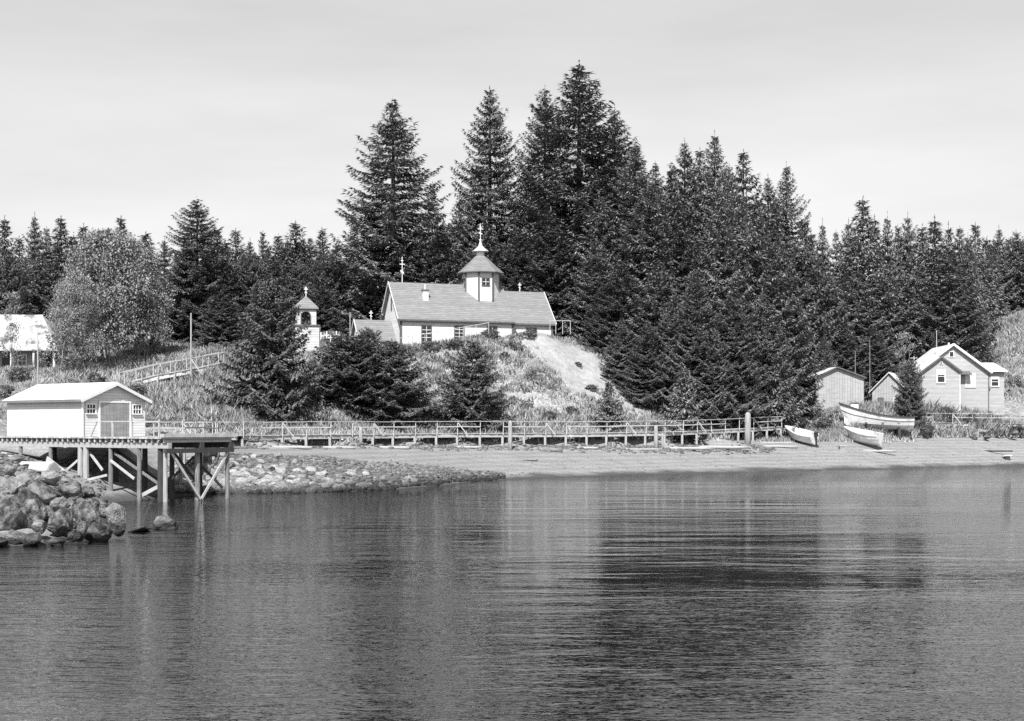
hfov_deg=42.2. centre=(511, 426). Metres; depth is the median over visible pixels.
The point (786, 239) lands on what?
spruce tree
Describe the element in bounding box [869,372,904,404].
cabin
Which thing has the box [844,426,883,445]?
skiff
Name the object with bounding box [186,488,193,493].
riprap stone
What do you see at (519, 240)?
spruce tree
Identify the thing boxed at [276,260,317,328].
spruce tree
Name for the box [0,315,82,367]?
old house
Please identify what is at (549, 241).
spruce tree
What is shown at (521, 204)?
spruce tree
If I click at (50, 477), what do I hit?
boulder
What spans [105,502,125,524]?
boulder
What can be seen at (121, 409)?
door
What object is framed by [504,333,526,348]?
shrub
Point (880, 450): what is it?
driftwood log
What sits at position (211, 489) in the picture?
riprap stone
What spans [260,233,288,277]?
spruce tree
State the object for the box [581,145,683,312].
spruce tree
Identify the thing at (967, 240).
spruce tree
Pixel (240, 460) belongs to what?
riprap stone
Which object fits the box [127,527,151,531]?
rock ledge
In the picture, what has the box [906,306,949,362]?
spruce tree
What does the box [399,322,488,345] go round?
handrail
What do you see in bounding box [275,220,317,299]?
spruce tree
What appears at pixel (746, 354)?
spruce tree
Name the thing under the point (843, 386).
shed
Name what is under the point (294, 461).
riprap stone
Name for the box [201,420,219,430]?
shrub
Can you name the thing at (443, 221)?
spruce tree
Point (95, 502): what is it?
boulder
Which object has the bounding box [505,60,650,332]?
spruce tree
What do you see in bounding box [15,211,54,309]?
spruce tree
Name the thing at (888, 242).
spruce tree
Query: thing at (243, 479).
riprap stone
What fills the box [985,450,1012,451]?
driftwood log
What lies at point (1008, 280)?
spruce tree
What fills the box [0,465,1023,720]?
sea
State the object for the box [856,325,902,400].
spruce tree
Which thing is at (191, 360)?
utility pole
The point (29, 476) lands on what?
boulder
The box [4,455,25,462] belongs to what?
boulder
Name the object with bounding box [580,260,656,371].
spruce tree
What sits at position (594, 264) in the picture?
spruce tree
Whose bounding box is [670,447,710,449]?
driftwood log
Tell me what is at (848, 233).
spruce tree
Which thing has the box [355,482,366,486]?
riprap stone
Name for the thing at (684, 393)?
spruce tree
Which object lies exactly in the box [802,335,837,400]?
spruce tree
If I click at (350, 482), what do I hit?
riprap stone
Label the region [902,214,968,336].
spruce tree
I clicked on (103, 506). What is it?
boulder
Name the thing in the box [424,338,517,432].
spruce tree
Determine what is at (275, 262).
spruce tree
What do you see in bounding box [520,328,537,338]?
shrub
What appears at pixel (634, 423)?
shrub
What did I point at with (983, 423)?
tall grass
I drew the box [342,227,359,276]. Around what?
spruce tree
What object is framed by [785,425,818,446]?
skiff
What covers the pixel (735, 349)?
spruce tree
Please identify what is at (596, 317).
spruce tree
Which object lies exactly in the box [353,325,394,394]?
spruce tree
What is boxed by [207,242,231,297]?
spruce tree
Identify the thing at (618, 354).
spruce tree
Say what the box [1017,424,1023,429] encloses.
rock
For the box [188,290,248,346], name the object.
spruce tree
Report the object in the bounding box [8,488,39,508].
boulder
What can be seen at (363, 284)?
spruce tree
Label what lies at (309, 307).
bell tower
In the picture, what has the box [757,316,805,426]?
spruce tree
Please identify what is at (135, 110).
sky
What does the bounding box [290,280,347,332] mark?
spruce tree
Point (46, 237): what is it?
spruce tree
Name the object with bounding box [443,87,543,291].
spruce tree
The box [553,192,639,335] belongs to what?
spruce tree
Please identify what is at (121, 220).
spruce tree
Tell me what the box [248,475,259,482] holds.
riprap stone
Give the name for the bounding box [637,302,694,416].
spruce tree
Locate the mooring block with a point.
(1006, 457)
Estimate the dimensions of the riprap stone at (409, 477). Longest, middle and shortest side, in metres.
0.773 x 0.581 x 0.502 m
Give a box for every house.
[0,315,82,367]
[897,330,1007,414]
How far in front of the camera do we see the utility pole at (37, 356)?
115.96 m
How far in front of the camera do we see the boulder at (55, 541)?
45.79 m
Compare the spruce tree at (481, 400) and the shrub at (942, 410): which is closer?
the spruce tree at (481, 400)
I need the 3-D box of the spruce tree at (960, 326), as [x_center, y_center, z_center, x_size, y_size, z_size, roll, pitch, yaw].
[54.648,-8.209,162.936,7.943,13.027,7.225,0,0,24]
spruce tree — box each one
[0,215,24,310]
[0,253,38,314]
[2,291,33,314]
[8,235,29,282]
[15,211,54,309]
[16,252,60,327]
[29,226,63,302]
[30,215,75,307]
[44,262,112,344]
[57,231,78,275]
[69,223,90,268]
[81,255,119,342]
[99,215,134,340]
[128,231,159,341]
[139,237,180,339]
[143,280,185,342]
[151,292,198,343]
[155,196,246,342]
[173,236,203,305]
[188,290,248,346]
[199,273,333,421]
[200,258,253,333]
[202,232,230,301]
[207,228,255,303]
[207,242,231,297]
[228,253,276,335]
[243,241,261,289]
[247,252,298,334]
[253,230,271,281]
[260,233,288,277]
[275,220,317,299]
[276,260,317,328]
[279,240,294,277]
[286,233,313,278]
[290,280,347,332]
[300,238,324,294]
[300,253,348,333]
[302,227,343,297]
[304,332,400,413]
[317,98,465,331]
[320,245,349,291]
[324,255,372,335]
[337,338,446,425]
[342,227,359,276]
[342,232,384,318]
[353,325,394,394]
[395,229,448,283]
[412,225,463,283]
[413,181,459,274]
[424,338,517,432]
[436,253,464,283]
[442,199,479,267]
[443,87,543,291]
[453,225,512,286]
[494,226,551,308]
[503,160,549,289]
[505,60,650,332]
[507,88,587,290]
[517,206,588,337]
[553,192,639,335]
[558,239,626,343]
[561,107,652,310]
[578,284,627,354]
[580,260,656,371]
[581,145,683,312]
[588,381,628,437]
[599,320,641,389]
[604,179,688,349]
[608,207,668,322]
[615,261,699,400]
[615,320,676,408]
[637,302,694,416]
[639,190,725,383]
[648,161,686,248]
[651,271,736,425]
[653,167,706,299]
[659,366,710,444]
[667,137,719,294]
[682,147,726,295]
[687,185,765,396]
[691,328,744,429]
[696,130,736,276]
[699,165,758,336]
[701,281,773,437]
[709,149,775,285]
[711,195,804,417]
[727,340,772,435]
[736,288,804,432]
[740,241,838,428]
[745,175,801,349]
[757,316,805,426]
[759,161,822,344]
[760,351,800,437]
[778,215,844,400]
[790,278,829,387]
[800,230,834,323]
[800,319,832,401]
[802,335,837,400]
[812,217,842,332]
[813,276,871,375]
[821,231,854,329]
[826,195,898,368]
[826,318,876,401]
[829,217,869,299]
[831,264,894,387]
[854,269,920,371]
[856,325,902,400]
[859,214,899,314]
[867,210,913,328]
[881,313,927,377]
[888,226,910,297]
[891,261,947,368]
[892,357,930,428]
[893,212,921,305]
[899,223,941,325]
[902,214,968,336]
[902,248,1010,394]
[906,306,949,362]
[927,220,970,304]
[939,309,979,358]
[942,228,992,362]
[945,278,1004,382]
[960,237,1000,357]
[968,221,1004,344]
[976,237,1011,330]
[981,244,997,288]
[982,225,1021,316]
[992,232,1023,315]
[1002,238,1022,293]
[1005,243,1023,310]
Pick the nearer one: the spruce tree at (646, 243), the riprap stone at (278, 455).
the riprap stone at (278, 455)
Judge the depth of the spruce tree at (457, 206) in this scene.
174.74 m
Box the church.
[351,225,556,345]
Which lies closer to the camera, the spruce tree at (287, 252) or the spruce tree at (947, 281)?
the spruce tree at (947, 281)
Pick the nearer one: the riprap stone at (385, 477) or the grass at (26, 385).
the riprap stone at (385, 477)
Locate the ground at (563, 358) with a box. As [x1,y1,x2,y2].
[0,319,1023,545]
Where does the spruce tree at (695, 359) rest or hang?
on the ground at (563, 358)
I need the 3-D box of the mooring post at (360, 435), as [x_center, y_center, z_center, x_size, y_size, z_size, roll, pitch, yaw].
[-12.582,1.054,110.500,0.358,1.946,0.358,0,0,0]
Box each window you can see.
[17,355,26,366]
[85,403,96,413]
[132,404,142,414]
[421,325,431,341]
[454,325,464,338]
[487,326,497,333]
[936,369,945,382]
[949,351,953,356]
[965,373,975,387]
[990,377,999,386]
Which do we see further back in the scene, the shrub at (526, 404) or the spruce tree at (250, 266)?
the spruce tree at (250, 266)
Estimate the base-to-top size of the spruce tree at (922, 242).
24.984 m
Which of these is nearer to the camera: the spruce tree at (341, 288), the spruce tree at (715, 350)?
the spruce tree at (715, 350)
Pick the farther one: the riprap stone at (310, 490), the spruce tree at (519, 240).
the spruce tree at (519, 240)
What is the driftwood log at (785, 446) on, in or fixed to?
on the ground at (563, 358)
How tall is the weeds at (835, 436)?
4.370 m
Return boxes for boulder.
[0,463,16,476]
[0,477,25,493]
[0,498,26,530]
[0,537,8,546]
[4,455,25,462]
[4,529,26,544]
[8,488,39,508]
[15,470,41,486]
[15,486,24,493]
[20,498,47,527]
[21,533,42,545]
[27,479,61,504]
[31,519,45,534]
[40,470,61,484]
[43,537,66,545]
[45,505,53,519]
[46,507,72,537]
[49,497,67,510]
[53,480,81,497]
[61,478,74,483]
[67,529,82,541]
[68,501,79,517]
[74,501,102,527]
[77,521,87,541]
[79,486,94,498]
[84,522,112,540]
[91,499,99,507]
[99,502,109,518]
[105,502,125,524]
[108,521,125,536]
[152,514,178,528]
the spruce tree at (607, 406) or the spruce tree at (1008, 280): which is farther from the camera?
the spruce tree at (1008, 280)
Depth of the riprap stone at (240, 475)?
85.13 m
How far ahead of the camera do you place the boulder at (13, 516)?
47.03 m
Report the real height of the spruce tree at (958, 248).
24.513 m
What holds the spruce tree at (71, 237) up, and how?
on the ground at (563, 358)
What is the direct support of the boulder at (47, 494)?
on the ground at (563, 358)
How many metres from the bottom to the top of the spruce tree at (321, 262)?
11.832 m
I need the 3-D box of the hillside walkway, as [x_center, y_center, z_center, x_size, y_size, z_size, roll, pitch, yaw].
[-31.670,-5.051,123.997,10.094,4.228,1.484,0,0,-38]
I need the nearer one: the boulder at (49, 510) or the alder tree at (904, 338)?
the boulder at (49, 510)
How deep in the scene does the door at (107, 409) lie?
77.77 m
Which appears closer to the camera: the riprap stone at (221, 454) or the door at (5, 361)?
the riprap stone at (221, 454)
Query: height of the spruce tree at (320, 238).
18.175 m
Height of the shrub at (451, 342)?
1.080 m
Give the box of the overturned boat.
[20,461,60,472]
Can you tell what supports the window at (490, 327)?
in the church
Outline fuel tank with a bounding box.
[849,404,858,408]
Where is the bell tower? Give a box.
[294,287,319,351]
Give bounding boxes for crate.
[838,445,845,449]
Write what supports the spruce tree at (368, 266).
on the ground at (563, 358)
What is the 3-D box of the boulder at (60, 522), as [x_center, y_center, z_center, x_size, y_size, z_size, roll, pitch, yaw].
[-16.159,3.499,47.462,0.795,1.144,1.063,-6,6,4]
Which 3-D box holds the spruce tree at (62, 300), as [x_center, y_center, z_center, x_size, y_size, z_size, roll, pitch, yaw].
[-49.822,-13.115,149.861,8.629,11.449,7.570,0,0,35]
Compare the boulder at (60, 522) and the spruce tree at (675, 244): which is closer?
the boulder at (60, 522)
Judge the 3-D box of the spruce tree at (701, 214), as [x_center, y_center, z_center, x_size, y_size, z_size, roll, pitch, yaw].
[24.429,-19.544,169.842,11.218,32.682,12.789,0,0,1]
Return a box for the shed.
[804,367,866,411]
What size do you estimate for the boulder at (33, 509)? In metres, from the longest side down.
1.113 x 1.016 x 0.939 m
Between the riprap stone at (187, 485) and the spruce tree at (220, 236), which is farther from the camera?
the spruce tree at (220, 236)
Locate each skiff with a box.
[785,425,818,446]
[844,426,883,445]
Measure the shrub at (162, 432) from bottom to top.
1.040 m
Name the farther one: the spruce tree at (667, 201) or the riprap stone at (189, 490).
the spruce tree at (667, 201)
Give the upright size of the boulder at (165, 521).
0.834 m
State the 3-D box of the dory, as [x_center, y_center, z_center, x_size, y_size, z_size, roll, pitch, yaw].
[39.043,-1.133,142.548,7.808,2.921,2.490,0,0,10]
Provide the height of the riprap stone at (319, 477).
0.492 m
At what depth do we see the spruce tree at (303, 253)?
185.92 m
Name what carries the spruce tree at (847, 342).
on the ground at (563, 358)
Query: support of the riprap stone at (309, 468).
on the ground at (563, 358)
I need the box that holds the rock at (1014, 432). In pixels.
[1009,430,1018,435]
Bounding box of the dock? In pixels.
[0,421,237,501]
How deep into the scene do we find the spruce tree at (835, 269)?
177.85 m
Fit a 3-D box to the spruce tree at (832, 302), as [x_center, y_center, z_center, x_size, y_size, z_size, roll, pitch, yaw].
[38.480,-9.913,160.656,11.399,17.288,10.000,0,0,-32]
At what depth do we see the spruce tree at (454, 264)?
159.64 m
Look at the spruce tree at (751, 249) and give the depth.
149.38 m
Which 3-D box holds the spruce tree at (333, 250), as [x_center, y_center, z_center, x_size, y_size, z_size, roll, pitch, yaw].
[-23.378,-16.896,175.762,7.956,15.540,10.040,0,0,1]
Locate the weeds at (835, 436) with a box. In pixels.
[751,403,917,442]
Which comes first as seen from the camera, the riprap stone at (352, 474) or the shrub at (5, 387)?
the riprap stone at (352, 474)
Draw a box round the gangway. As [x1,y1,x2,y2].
[159,420,218,483]
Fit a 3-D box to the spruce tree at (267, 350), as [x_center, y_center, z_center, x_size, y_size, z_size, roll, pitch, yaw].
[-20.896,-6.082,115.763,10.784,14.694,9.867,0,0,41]
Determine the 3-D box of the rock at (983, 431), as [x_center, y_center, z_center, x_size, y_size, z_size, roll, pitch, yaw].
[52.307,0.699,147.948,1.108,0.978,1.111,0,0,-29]
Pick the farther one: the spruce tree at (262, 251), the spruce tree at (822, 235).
the spruce tree at (262, 251)
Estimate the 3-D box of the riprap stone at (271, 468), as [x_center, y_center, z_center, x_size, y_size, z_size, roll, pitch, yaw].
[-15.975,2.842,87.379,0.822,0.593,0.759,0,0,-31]
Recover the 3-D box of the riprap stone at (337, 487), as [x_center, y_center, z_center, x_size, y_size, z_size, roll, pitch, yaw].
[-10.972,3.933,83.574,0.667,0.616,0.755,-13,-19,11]
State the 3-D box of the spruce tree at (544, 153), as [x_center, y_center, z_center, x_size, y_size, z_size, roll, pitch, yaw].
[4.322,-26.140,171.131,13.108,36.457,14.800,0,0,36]
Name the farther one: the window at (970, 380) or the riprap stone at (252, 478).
the window at (970, 380)
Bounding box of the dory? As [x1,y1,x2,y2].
[838,402,914,429]
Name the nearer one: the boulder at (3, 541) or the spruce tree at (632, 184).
the boulder at (3, 541)
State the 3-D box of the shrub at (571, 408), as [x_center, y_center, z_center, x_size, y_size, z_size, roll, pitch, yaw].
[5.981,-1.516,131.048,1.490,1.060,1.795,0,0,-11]
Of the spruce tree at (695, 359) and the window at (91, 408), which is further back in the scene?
the spruce tree at (695, 359)
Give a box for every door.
[2,353,9,365]
[101,403,114,435]
[115,403,128,435]
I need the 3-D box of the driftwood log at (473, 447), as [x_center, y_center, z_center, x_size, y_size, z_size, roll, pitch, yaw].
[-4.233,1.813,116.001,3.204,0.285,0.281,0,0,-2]
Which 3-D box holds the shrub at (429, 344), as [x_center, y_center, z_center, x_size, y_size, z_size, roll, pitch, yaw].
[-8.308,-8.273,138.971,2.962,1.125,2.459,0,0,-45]
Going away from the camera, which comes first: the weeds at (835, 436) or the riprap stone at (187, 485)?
the riprap stone at (187, 485)
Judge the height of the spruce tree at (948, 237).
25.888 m
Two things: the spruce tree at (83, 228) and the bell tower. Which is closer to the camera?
the bell tower
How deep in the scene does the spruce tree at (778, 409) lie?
138.85 m
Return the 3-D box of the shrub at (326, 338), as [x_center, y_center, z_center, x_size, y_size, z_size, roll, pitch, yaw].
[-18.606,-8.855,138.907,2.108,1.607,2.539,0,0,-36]
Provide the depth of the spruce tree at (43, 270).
154.25 m
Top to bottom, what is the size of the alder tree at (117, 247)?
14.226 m
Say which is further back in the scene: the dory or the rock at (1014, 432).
the rock at (1014, 432)
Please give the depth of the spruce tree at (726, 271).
148.21 m
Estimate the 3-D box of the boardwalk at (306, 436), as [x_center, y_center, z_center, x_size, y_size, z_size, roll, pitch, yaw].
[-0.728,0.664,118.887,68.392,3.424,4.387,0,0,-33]
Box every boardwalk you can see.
[145,416,782,445]
[924,413,1023,437]
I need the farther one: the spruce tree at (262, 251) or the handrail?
the spruce tree at (262, 251)
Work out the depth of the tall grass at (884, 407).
146.95 m
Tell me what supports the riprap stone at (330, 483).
on the ground at (563, 358)
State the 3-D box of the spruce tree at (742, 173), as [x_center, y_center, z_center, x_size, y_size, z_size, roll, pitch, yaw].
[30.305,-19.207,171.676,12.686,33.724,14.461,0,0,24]
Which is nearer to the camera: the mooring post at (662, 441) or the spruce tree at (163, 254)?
the mooring post at (662, 441)
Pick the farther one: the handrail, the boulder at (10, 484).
the handrail
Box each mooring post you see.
[359,427,362,442]
[508,421,511,449]
[654,425,657,447]
[661,433,663,448]
[744,412,750,444]
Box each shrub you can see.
[0,384,14,399]
[4,367,32,380]
[66,378,81,382]
[86,372,106,382]
[128,384,147,393]
[145,417,157,427]
[150,431,167,435]
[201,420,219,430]
[207,343,223,348]
[304,360,322,375]
[325,334,341,342]
[405,345,423,352]
[420,342,444,349]
[443,340,463,347]
[480,329,500,337]
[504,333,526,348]
[517,399,533,407]
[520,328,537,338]
[526,368,542,378]
[543,411,557,418]
[566,406,580,413]
[584,384,599,390]
[630,421,643,429]
[649,422,662,431]
[808,406,826,418]
[808,418,833,427]
[917,424,934,438]
[938,406,956,422]
[962,414,977,425]
[1005,374,1023,386]
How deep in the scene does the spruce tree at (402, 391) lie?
120.17 m
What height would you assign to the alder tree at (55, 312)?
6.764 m
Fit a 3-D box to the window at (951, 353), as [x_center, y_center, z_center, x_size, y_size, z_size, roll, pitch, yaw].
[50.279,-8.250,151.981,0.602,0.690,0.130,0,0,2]
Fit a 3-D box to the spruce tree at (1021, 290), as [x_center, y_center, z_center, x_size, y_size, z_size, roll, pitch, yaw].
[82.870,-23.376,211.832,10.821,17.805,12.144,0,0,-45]
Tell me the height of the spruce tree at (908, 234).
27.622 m
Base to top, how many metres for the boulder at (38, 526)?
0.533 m
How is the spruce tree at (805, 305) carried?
on the ground at (563, 358)
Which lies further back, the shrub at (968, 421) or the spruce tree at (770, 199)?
the spruce tree at (770, 199)
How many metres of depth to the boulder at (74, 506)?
49.81 m
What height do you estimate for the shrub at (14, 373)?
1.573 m
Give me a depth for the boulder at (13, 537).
45.74 m
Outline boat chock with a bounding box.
[894,429,900,439]
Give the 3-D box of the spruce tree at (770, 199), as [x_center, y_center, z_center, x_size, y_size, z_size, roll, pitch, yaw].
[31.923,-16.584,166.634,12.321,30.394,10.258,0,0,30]
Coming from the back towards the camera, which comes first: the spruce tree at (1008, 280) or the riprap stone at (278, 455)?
the spruce tree at (1008, 280)
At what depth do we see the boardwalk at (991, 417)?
148.19 m
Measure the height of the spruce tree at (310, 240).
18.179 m
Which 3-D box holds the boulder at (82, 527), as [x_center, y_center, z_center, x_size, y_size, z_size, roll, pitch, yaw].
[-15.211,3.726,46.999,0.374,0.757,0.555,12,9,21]
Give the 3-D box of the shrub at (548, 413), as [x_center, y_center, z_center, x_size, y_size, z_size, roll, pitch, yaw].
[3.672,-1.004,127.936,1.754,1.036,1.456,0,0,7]
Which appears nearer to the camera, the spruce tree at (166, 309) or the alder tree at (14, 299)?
the alder tree at (14, 299)
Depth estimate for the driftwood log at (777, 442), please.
135.15 m
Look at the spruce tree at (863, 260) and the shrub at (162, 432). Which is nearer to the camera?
the shrub at (162, 432)
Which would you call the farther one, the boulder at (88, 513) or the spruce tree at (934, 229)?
the spruce tree at (934, 229)
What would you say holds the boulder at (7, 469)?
on the ground at (563, 358)
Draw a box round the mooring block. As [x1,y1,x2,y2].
[1002,455,1011,459]
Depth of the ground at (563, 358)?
123.12 m
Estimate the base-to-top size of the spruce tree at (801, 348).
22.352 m
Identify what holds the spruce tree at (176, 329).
on the ground at (563, 358)
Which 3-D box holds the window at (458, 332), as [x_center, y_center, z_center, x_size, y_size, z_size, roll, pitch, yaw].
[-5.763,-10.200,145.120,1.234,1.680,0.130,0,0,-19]
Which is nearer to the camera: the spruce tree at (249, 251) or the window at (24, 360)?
the window at (24, 360)
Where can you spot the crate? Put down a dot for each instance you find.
(842, 447)
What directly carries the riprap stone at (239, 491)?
on the ground at (563, 358)
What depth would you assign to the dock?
74.95 m
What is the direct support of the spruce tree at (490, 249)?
on the ground at (563, 358)
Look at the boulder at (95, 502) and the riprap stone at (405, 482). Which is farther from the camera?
the riprap stone at (405, 482)
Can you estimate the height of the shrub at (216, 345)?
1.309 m
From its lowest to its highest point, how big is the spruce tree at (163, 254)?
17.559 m
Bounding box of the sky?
[0,0,1023,292]
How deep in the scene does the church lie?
146.91 m
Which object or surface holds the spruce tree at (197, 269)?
on the ground at (563, 358)
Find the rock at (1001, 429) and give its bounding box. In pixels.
[999,426,1005,434]
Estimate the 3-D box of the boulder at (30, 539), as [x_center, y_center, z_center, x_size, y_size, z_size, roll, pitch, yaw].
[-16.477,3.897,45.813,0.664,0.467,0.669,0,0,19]
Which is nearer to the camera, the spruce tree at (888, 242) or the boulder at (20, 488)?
the boulder at (20, 488)
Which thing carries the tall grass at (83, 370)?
on the ground at (563, 358)
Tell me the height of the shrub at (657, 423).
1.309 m
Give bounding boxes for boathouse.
[1,382,152,436]
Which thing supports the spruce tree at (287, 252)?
on the ground at (563, 358)
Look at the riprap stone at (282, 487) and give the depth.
82.36 m
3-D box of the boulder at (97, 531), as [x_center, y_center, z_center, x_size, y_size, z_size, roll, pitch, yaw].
[-14.896,3.822,47.886,1.072,0.739,0.907,10,-5,9]
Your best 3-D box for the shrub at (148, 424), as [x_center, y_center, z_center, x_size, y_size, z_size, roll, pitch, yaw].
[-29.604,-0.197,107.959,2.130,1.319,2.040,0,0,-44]
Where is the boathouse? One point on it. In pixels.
(70, 410)
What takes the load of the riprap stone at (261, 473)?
on the ground at (563, 358)
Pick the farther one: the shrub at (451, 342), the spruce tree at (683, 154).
the spruce tree at (683, 154)
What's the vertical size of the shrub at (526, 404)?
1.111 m
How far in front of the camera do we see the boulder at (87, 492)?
54.81 m
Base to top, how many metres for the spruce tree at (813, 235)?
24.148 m
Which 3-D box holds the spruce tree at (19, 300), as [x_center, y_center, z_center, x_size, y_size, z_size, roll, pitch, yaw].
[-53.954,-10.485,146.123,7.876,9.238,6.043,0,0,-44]
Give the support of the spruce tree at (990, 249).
on the ground at (563, 358)
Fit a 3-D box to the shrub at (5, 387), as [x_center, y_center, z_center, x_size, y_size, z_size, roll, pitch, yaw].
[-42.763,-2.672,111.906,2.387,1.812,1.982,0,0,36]
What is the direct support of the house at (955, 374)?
on the ground at (563, 358)
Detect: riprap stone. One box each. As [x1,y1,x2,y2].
[175,484,185,493]
[180,482,194,487]
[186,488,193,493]
[203,475,210,481]
[203,485,214,492]
[208,456,217,463]
[217,452,224,456]
[233,489,243,492]
[234,473,246,477]
[234,477,250,483]
[236,457,243,463]
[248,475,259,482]
[252,487,261,491]
[257,470,267,476]
[258,479,270,483]
[263,465,275,470]
[271,477,280,481]
[273,452,282,457]
[273,484,285,490]
[276,467,286,473]
[287,475,296,479]
[291,459,298,464]
[305,466,314,470]
[305,487,315,492]
[315,475,323,479]
[320,483,328,488]
[326,480,334,487]
[332,484,342,491]
[342,479,354,485]
[345,471,356,476]
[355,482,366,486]
[379,475,389,479]
[401,480,409,486]
[403,475,411,479]
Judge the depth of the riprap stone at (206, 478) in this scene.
82.91 m
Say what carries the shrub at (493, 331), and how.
on the ground at (563, 358)
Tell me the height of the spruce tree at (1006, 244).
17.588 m
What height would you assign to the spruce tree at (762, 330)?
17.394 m
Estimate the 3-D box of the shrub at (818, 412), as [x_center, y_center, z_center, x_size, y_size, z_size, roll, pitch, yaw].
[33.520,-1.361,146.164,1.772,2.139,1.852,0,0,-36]
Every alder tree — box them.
[0,291,27,371]
[35,307,79,373]
[42,271,113,366]
[49,228,175,362]
[110,269,177,358]
[892,332,916,389]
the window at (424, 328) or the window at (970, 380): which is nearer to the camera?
the window at (424, 328)
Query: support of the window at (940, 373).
in the house at (955, 374)
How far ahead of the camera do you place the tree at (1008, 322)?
178.41 m
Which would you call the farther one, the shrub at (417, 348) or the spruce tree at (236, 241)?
the spruce tree at (236, 241)
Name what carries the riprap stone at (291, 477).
on the ground at (563, 358)
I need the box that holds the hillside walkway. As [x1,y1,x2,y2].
[119,352,223,384]
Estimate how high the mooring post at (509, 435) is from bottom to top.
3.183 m
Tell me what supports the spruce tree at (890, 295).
on the ground at (563, 358)
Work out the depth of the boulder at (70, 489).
53.73 m
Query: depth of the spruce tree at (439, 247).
161.46 m
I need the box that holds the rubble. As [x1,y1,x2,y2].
[0,437,1017,528]
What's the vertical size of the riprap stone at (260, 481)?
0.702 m
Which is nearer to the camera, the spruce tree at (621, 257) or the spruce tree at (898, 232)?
the spruce tree at (621, 257)
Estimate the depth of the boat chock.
141.50 m
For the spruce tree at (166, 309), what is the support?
on the ground at (563, 358)
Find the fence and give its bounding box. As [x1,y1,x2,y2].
[550,320,570,333]
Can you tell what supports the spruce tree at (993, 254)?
on the ground at (563, 358)
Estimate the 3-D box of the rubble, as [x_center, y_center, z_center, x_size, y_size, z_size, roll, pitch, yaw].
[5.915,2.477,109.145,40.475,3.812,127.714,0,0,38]
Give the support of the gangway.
on the ground at (563, 358)
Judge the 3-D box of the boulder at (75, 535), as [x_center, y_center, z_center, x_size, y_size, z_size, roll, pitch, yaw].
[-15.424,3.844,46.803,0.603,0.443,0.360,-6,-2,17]
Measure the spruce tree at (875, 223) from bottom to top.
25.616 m
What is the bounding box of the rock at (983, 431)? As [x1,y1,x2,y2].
[977,429,986,434]
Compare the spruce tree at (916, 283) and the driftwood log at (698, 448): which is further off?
the spruce tree at (916, 283)
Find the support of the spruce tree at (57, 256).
on the ground at (563, 358)
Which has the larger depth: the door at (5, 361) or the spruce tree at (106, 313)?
the spruce tree at (106, 313)
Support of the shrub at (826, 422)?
on the ground at (563, 358)
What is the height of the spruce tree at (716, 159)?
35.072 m
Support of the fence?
on the ground at (563, 358)
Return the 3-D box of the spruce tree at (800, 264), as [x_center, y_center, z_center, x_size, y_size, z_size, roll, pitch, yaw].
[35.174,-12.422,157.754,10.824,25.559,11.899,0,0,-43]
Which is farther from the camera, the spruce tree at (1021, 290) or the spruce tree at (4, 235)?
the spruce tree at (1021, 290)
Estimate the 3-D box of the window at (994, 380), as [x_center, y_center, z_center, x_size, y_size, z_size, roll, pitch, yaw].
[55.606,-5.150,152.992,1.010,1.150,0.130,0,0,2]
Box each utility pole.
[37,329,38,383]
[190,313,202,375]
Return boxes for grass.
[0,330,975,440]
[54,345,235,421]
[219,398,739,442]
[846,399,1023,437]
[905,398,1023,437]
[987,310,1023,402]
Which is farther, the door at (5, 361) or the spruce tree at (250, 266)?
the spruce tree at (250, 266)
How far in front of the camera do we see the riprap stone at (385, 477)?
89.35 m
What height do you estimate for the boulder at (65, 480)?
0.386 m
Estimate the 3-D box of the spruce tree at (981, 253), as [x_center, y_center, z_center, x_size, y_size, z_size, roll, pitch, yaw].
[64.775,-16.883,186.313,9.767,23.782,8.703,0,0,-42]
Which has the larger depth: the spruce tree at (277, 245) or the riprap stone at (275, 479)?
the spruce tree at (277, 245)
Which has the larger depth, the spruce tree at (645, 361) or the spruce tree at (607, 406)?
the spruce tree at (645, 361)
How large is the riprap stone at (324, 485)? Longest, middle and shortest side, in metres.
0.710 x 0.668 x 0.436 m
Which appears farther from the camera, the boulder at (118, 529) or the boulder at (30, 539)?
the boulder at (118, 529)
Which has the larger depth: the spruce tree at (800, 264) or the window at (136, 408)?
the spruce tree at (800, 264)
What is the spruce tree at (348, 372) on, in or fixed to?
on the ground at (563, 358)
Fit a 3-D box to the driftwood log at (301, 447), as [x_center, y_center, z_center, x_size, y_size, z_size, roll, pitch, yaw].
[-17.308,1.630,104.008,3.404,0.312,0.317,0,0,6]
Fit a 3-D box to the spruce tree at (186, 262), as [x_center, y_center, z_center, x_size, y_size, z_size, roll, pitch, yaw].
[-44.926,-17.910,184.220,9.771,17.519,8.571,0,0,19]
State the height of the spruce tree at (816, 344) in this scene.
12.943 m
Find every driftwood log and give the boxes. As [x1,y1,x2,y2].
[271,445,311,448]
[323,446,355,448]
[379,446,408,448]
[456,446,481,448]
[539,447,560,451]
[621,448,661,449]
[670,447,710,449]
[699,446,748,448]
[758,441,793,442]
[764,445,797,447]
[862,449,895,451]
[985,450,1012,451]
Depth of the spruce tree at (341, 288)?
157.26 m
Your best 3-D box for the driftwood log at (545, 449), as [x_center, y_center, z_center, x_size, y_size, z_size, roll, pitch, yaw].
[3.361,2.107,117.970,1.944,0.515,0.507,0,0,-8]
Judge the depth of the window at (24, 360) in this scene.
127.72 m

